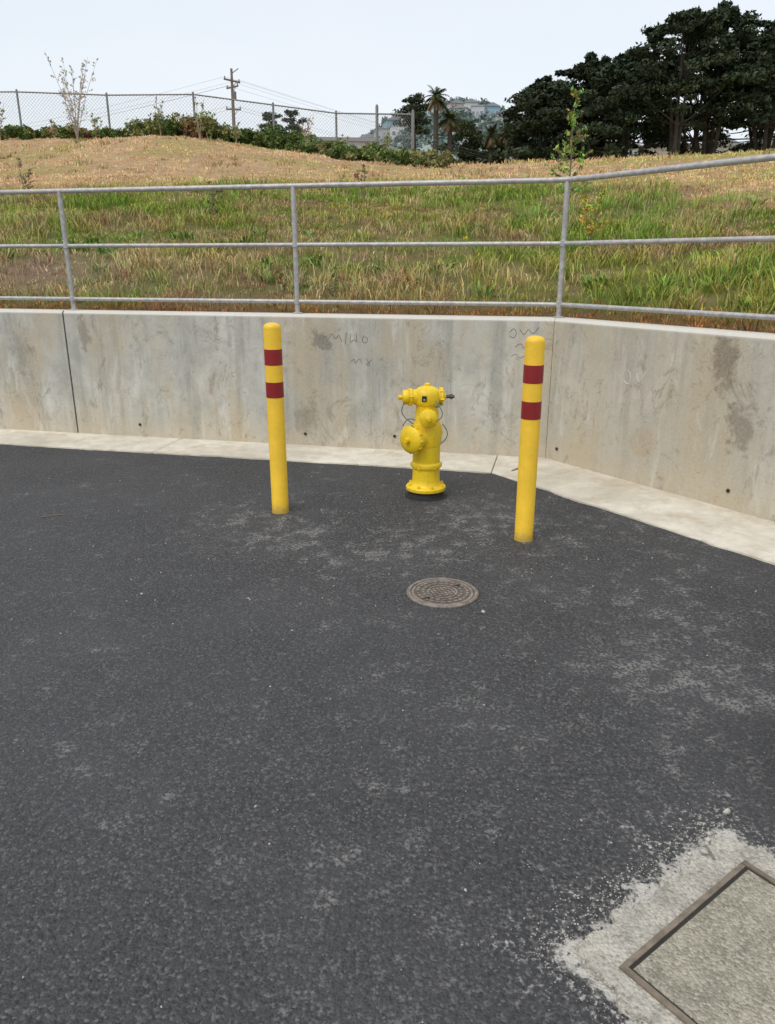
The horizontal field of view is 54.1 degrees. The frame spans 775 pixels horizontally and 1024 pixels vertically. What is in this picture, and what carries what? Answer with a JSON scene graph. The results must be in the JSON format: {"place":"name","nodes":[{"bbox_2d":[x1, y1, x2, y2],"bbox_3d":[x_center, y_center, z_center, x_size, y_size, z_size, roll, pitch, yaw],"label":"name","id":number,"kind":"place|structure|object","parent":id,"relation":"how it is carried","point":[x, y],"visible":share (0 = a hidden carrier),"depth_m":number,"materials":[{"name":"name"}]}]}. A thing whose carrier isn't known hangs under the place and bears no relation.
{"place":"outdoors","nodes":[
{"label":"outdoors","id":0,"kind":"place"},
{"bbox_2d":[361,133,373,137],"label":"roof","id":1,"kind":"structure","parent":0,"point":[369,135],"depth_m":267.88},
{"bbox_2d":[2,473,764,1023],"bbox_3d":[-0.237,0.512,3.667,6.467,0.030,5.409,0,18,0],"label":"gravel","id":2,"kind":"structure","parent":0,"point":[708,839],"depth_m":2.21,"materials":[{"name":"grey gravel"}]},
{"bbox_2d":[0,444,774,1023],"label":"asphalt parking lot","id":3,"kind":"structure","parent":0,"point":[174,872],"depth_m":2.77,"materials":[{"name":"black asphalt"}]},
{"bbox_2d":[263,322,288,513],"bbox_3d":[-0.742,-0.600,5.068,0.122,1.296,0.122,0,18,0],"label":"bollard","id":4,"kind":"object","parent":3,"relation":"on","point":[273,359],"visible":0.99,"depth_m":5.01,"materials":[{"name":"yellow paint"}]},
{"bbox_2d":[40,467,517,517],"bbox_3d":[-0.564,-0.170,5.721,3.786,0.028,0.090,-7,19,-19],"label":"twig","id":5,"kind":"object","parent":3,"relation":"on","point":[64,514],"visible":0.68,"depth_m":5.18,"materials":[{"name":"brown wood"}]},
{"bbox_2d":[0,308,774,521],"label":"concrete retaining wall","id":6,"kind":"structure","parent":3,"relation":"on","point":[687,412],"depth_m":6.67,"materials":[{"name":"grey concrete"}]},
{"bbox_2d":[63,314,78,431],"bbox_3d":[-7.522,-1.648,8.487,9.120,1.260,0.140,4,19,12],"label":"joint filler","id":7,"kind":"object","parent":6,"relation":"attached to","point":[70,370],"visible":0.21,"depth_m":7.44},
{"bbox_2d":[329,334,367,343],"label":"scratch marks","id":8,"kind":"object","parent":6,"relation":"attached to","point":[350,337],"visible":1,"depth_m":6.71},
{"bbox_2d":[0,153,774,319],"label":"pipe railing","id":9,"kind":"object","parent":6,"relation":"on","point":[562,243],"visible":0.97,"depth_m":6.43,"materials":[{"name":"metal"}]},
{"bbox_2d":[139,423,729,492],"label":"weep holes","id":10,"kind":"object","parent":6,"relation":"on","point":[556,448],"visible":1,"depth_m":6.70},
{"bbox_2d":[510,327,538,357],"bbox_3d":[1.147,-1.428,6.389,0.244,0.263,0.005,4,19,12],"label":"scratch marks corner","id":11,"kind":"object","parent":6,"relation":"attached to","point":[520,343],"visible":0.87,"depth_m":6.38,"materials":[{"name":"grey concrete"}]},
{"bbox_2d":[398,383,454,501],"bbox_3d":[0.268,-0.499,5.473,0.336,0.850,0.387,14,23,36],"label":"fire hydrant","id":12,"kind":"object","parent":3,"relation":"on","point":[420,437],"visible":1,"depth_m":5.40,"materials":[{"name":"yellow metal"}]},
{"bbox_2d":[406,578,478,608],"bbox_3d":[0.287,0.428,3.972,0.380,0.030,0.380,-7,19,-19],"label":"manhole cover","id":13,"kind":"object","parent":3,"relation":"on","point":[444,593],"visible":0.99,"depth_m":3.95,"materials":[{"name":"metal"}]},
{"bbox_2d":[514,335,544,541],"bbox_3d":[0.850,-0.412,4.553,0.122,1.264,0.122,0,18,0],"label":"bollard","id":14,"kind":"object","parent":3,"relation":"on","point":[533,374],"visible":0.98,"depth_m":4.49,"materials":[{"name":"yellow paint"}]},
{"bbox_2d":[576,836,774,1023],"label":"utility box pad","id":15,"kind":"object","parent":3,"relation":"on","point":[703,952],"visible":0.99,"depth_m":1.90,"materials":[{"name":"concrete"}]},
{"bbox_2d":[0,134,774,332],"bbox_3d":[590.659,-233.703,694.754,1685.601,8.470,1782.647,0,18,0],"label":"grassy hillside","id":16,"kind":"structure","parent":0,"point":[190,169],"depth_m":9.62,"materials":[{"name":"plant"}]},
{"bbox_2d":[0,102,5,139],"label":"weed plant","id":17,"kind":"object","parent":16,"relation":"on","point":[1,121],"visible":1,"depth_m":25.09,"materials":[{"name":"green plant"}]},
{"bbox_2d":[16,157,34,202],"bbox_3d":[-6.395,-5.861,13.428,0.231,0.778,0.385,0,18,0],"label":"weed plant","id":18,"kind":"object","parent":16,"relation":"on","point":[29,173],"visible":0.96,"depth_m":13.39,"materials":[{"name":"green plant"}]},
{"bbox_2d":[48,119,59,135],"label":"weed plant","id":19,"kind":"object","parent":16,"relation":"on","point":[54,128],"visible":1,"depth_m":25.25,"materials":[{"name":"green plant"}]},
{"bbox_2d":[44,53,98,138],"bbox_3d":[-10.261,-13.799,25.359,1.524,2.473,1.752,0,18,0],"label":"young tree","id":20,"kind":"object","parent":16,"relation":"on","point":[75,119],"visible":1,"depth_m":25.33,"materials":[{"name":"grey plant"}]},
{"bbox_2d":[90,113,102,138],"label":"weed plant","id":21,"kind":"object","parent":16,"relation":"on","point":[97,129],"visible":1,"depth_m":25.08,"materials":[{"name":"green plant"}]},
{"bbox_2d":[153,96,163,135],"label":"weed plant","id":22,"kind":"object","parent":16,"relation":"on","point":[158,115],"visible":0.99,"depth_m":24.56,"materials":[{"name":"green plant"}]},
{"bbox_2d":[192,97,204,139],"bbox_3d":[-6.103,-12.734,24.560,0.425,1.219,0.602,-4,19,-12],"label":"weed plant","id":23,"kind":"object","parent":16,"relation":"on","point":[198,124],"visible":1,"depth_m":24.64,"materials":[{"name":"green plant"}]},
{"bbox_2d":[0,89,414,149],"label":"chain link fence","id":24,"kind":"object","parent":16,"relation":"on","point":[376,113],"visible":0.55,"depth_m":26.76,"materials":[{"name":"metal"}]},
{"bbox_2d":[207,181,224,216],"bbox_3d":[-2.558,-4.626,11.294,0.300,0.569,0.233,0,18,0],"label":"weed plant","id":25,"kind":"object","parent":16,"relation":"on","point":[212,200],"visible":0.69,"depth_m":11.27,"materials":[{"name":"green plant"}]},
{"bbox_2d":[0,111,454,167],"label":"shrub thicket","id":26,"kind":"object","parent":16,"relation":"on","point":[272,137],"visible":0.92,"depth_m":25.01,"materials":[{"name":"green plant"}]},
{"bbox_2d":[232,122,241,142],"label":"weed plant","id":27,"kind":"object","parent":16,"relation":"on","point":[235,129],"visible":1,"depth_m":24.94,"materials":[{"name":"green plant"}]},
{"bbox_2d":[258,111,282,130],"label":"umbrella pine tree","id":28,"kind":"object","parent":16,"relation":"on","point":[270,117],"visible":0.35,"depth_m":94.03,"materials":[{"name":"green plant"}]},
{"bbox_2d":[272,272,286,304],"bbox_3d":[-1.032,-2.146,7.282,0.087,0.306,0.172,15,23,38],"label":"weed plant","id":29,"kind":"object","parent":16,"relation":"on","point":[285,283],"visible":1,"depth_m":7.29,"materials":[{"name":"green plant"}]},
{"bbox_2d":[281,110,309,135],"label":"umbrella pine tree","id":30,"kind":"object","parent":16,"relation":"on","point":[291,113],"visible":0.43,"depth_m":89.30,"materials":[{"name":"green plant"}]},
{"bbox_2d":[300,114,313,145],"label":"weed plant","id":31,"kind":"object","parent":16,"relation":"on","point":[308,135],"visible":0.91,"depth_m":24.86,"materials":[{"name":"green plant"}]},
{"bbox_2d":[325,264,340,296],"bbox_3d":[-0.529,-2.253,7.415,0.153,0.319,0.169,0,18,0],"label":"weed plant","id":32,"kind":"object","parent":16,"relation":"on","point":[333,275],"visible":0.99,"depth_m":7.39,"materials":[{"name":"green plant"}]},
{"bbox_2d":[341,141,375,147],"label":"walls","id":33,"kind":"structure","parent":16,"relation":"on","point":[358,145],"depth_m":91.90,"materials":[{"name":"paint"}]},
{"bbox_2d":[314,137,379,142],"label":"roof","id":34,"kind":"structure","parent":33,"relation":"on","point":[349,139],"depth_m":91.46,"materials":[{"name":"grey"}]},
{"bbox_2d":[353,163,370,201],"bbox_3d":[-0.450,-5.588,12.945,0.227,0.682,0.304,16,24,39],"label":"weed plant","id":35,"kind":"object","parent":16,"relation":"on","point":[356,176],"visible":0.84,"depth_m":12.90,"materials":[{"name":"green plant"}]},
{"bbox_2d":[381,133,391,148],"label":"weed plant","id":36,"kind":"object","parent":16,"relation":"on","point":[386,144],"visible":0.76,"depth_m":23.30,"materials":[{"name":"green plant"}]},
{"bbox_2d":[392,92,431,148],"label":"umbrella pine tree","id":37,"kind":"object","parent":16,"relation":"on","point":[416,100],"visible":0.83,"depth_m":71.46,"materials":[{"name":"green plant"}]},
{"bbox_2d":[423,85,449,157],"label":"palm tree","id":38,"kind":"object","parent":16,"relation":"on","point":[436,100],"visible":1,"depth_m":69.86,"materials":[{"name":"green plant"}]},
{"bbox_2d":[438,107,461,154],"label":"palm tree","id":39,"kind":"object","parent":16,"relation":"on","point":[449,122],"visible":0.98,"depth_m":70.92,"materials":[{"name":"green plant"}]},
{"bbox_2d":[438,118,489,164],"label":"broadleaf tree","id":40,"kind":"object","parent":16,"relation":"on","point":[462,134],"visible":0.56,"depth_m":75.88,"materials":[{"name":"green plant"}]},
{"bbox_2d":[468,130,494,163],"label":"broadleaf tree","id":41,"kind":"object","parent":16,"relation":"on","point":[479,136],"visible":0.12,"depth_m":80.92,"materials":[{"name":"green plant"}]},
{"bbox_2d":[483,124,500,164],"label":"palm tree","id":42,"kind":"object","parent":16,"relation":"on","point":[490,140],"visible":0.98,"depth_m":77.59,"materials":[{"name":"green plant"}]},
{"bbox_2d":[482,134,521,164],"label":"broadleaf tree","id":43,"kind":"object","parent":16,"relation":"on","point":[498,145],"visible":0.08,"depth_m":79.43,"materials":[{"name":"green plant"}]},
{"bbox_2d":[496,123,512,162],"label":"palm tree","id":44,"kind":"object","parent":16,"relation":"on","point":[502,142],"visible":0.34,"depth_m":74.15,"materials":[{"name":"green plant"}]},
{"bbox_2d":[510,124,518,161],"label":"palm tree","id":45,"kind":"object","parent":16,"relation":"on","point":[515,157],"visible":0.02,"depth_m":77.34,"materials":[{"name":"green plant"}]},
{"bbox_2d":[489,75,601,163],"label":"cypress tree","id":46,"kind":"object","parent":16,"relation":"on","point":[535,106],"visible":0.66,"depth_m":66.80,"materials":[{"name":"green plant"}]},
{"bbox_2d":[503,103,606,161],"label":"cypress tree","id":47,"kind":"object","parent":16,"relation":"on","point":[522,157],"visible":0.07,"depth_m":76.51,"materials":[{"name":"green plant"}]},
{"bbox_2d":[544,86,593,225],"bbox_3d":[2.493,-4.717,10.115,0.735,1.728,0.755,14,23,35],"label":"young tree","id":48,"kind":"object","parent":16,"relation":"on","point":[576,93],"visible":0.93,"depth_m":10.08,"materials":[{"name":"green plant"}]},
{"bbox_2d":[525,86,619,158],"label":"cypress tree","id":49,"kind":"object","parent":16,"relation":"on","point":[587,131],"visible":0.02,"depth_m":81.08,"materials":[{"name":"green plant"}]},
{"bbox_2d":[516,51,657,161],"bbox_3d":[17.206,-33.889,66.534,10.978,11.223,12.120,-11,21,-30],"label":"cypress tree","id":50,"kind":"object","parent":16,"relation":"on","point":[592,69],"visible":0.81,"depth_m":64.30,"materials":[{"name":"green plant"}]},
{"bbox_2d":[579,188,608,247],"bbox_3d":[2.373,-3.371,8.724,0.290,0.636,0.366,-17,25,-42],"label":"weed plant","id":51,"kind":"object","parent":16,"relation":"on","point":[588,208],"visible":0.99,"depth_m":8.73,"materials":[{"name":"green plant"}]},
{"bbox_2d":[551,76,690,157],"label":"cypress tree","id":52,"kind":"object","parent":16,"relation":"on","point":[632,137],"visible":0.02,"depth_m":77.61,"materials":[{"name":"green plant"}]},
{"bbox_2d":[558,47,691,157],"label":"cypress tree","id":53,"kind":"object","parent":16,"relation":"on","point":[623,61],"visible":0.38,"depth_m":66.75,"materials":[{"name":"green plant"}]},
{"bbox_2d":[613,6,774,155],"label":"cypress tree","id":54,"kind":"object","parent":16,"relation":"on","point":[693,22],"visible":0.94,"depth_m":62.63,"materials":[{"name":"green plant"}]},
{"bbox_2d":[635,52,760,155],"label":"cypress tree","id":55,"kind":"object","parent":16,"relation":"on","point":[690,139],"visible":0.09,"depth_m":79.09,"materials":[{"name":"green plant"}]},
{"bbox_2d":[648,0,774,154],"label":"cypress tree","id":56,"kind":"object","parent":16,"relation":"on","point":[737,23],"visible":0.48,"depth_m":64.67,"materials":[{"name":"green plant"}]},
{"bbox_2d":[698,61,774,151],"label":"cypress tree","id":57,"kind":"object","parent":16,"relation":"on","point":[727,140],"visible":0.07,"depth_m":79.48,"materials":[{"name":"green plant"}]},
{"bbox_2d":[703,22,774,150],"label":"cypress tree","id":58,"kind":"object","parent":16,"relation":"on","point":[764,114],"visible":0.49,"depth_m":64.75,"materials":[{"name":"green plant"}]},
{"bbox_2d":[728,67,774,138],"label":"cypress tree","id":59,"kind":"object","parent":16,"relation":"on","point":[748,124],"visible":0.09,"depth_m":69.65,"materials":[{"name":"green plant"}]},
{"bbox_2d":[0,429,774,564],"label":"concrete gutter","id":60,"kind":"object","parent":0,"point":[751,536],"visible":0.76,"depth_m":6.16,"materials":[{"name":"grey concrete"}]},
{"bbox_2d":[0,0,774,144],"label":"sky","id":61,"kind":"structure","parent":0,"point":[343,56],"materials":[{"name":"white"}]},
{"bbox_2d":[393,111,530,162],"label":"distant hill","id":62,"kind":"structure","parent":0,"point":[428,146],"depth_m":204.22,"materials":[{"name":"green plant"}]},
{"bbox_2d":[374,129,389,137],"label":"walls","id":63,"kind":"structure","parent":62,"relation":"on","point":[383,131],"depth_m":259.01,"materials":[{"name":"paint"}]},
{"bbox_2d":[382,120,398,126],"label":"walls","id":64,"kind":"structure","parent":62,"relation":"on","point":[387,124],"depth_m":277.75,"materials":[{"name":"paint"}]},
{"bbox_2d":[382,116,398,122],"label":"roof","id":65,"kind":"structure","parent":64,"relation":"on","point":[394,118],"depth_m":276.92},
{"bbox_2d":[390,126,405,139],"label":"walls","id":66,"kind":"structure","parent":62,"relation":"on","point":[395,127],"depth_m":254.13,"materials":[{"name":"paint"}]},
{"bbox_2d":[361,97,548,160],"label":"distant trees","id":67,"kind":"object","parent":62,"relation":"on","point":[469,115],"visible":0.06,"depth_m":235.67,"materials":[{"name":"green plant"}]},
{"bbox_2d":[446,103,463,108],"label":"walls","id":68,"kind":"structure","parent":62,"relation":"on","point":[449,105],"depth_m":301.07,"materials":[{"name":"paint"}]},
{"bbox_2d":[447,99,465,103],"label":"roof","id":69,"kind":"structure","parent":68,"relation":"on","point":[457,101],"depth_m":300.36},
{"bbox_2d":[454,108,469,112],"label":"walls","id":70,"kind":"structure","parent":62,"relation":"on","point":[461,109],"depth_m":281.91,"materials":[{"name":"paint"}]},
{"bbox_2d":[452,105,470,111],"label":"roof","id":71,"kind":"structure","parent":70,"relation":"on","point":[460,106],"depth_m":281.25,"materials":[{"name":"grey"}]},
{"bbox_2d":[464,102,477,108],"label":"walls","id":72,"kind":"structure","parent":62,"relation":"on","point":[468,104],"depth_m":309.89,"materials":[{"name":"paint"}]},
{"bbox_2d":[464,98,479,102],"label":"roof","id":73,"kind":"structure","parent":72,"relation":"on","point":[471,100],"depth_m":309.06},
{"bbox_2d":[471,106,485,116],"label":"walls","id":74,"kind":"structure","parent":62,"relation":"on","point":[478,108],"depth_m":299.96,"materials":[{"name":"paint"}]},
{"bbox_2d":[486,106,499,114],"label":"walls","id":75,"kind":"structure","parent":62,"relation":"on","point":[493,108],"depth_m":312.42,"materials":[{"name":"paint"}]},
{"bbox_2d":[485,102,500,106],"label":"roof","id":76,"kind":"structure","parent":75,"relation":"on","point":[492,104],"depth_m":311.29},
{"bbox_2d":[492,116,503,121],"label":"walls","id":77,"kind":"structure","parent":62,"relation":"on","point":[496,118],"depth_m":284.54,"materials":[{"name":"paint"}]},
{"bbox_2d":[628,146,638,156],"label":"walls","id":78,"kind":"structure","parent":62,"relation":"on","point":[635,150],"depth_m":103.99,"materials":[{"name":"paint"}]},
{"bbox_2d":[638,146,689,155],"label":"walls","id":79,"kind":"structure","parent":62,"relation":"on","point":[659,150],"depth_m":103.71,"materials":[{"name":"paint"}]},
{"bbox_2d":[689,146,738,153],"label":"walls","id":80,"kind":"structure","parent":62,"relation":"on","point":[722,148],"depth_m":103.74,"materials":[{"name":"paint"}]},
{"bbox_2d":[690,137,739,147],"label":"roof","id":81,"kind":"structure","parent":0,"point":[734,144],"depth_m":103.13,"materials":[{"name":"grey"}]}
]}

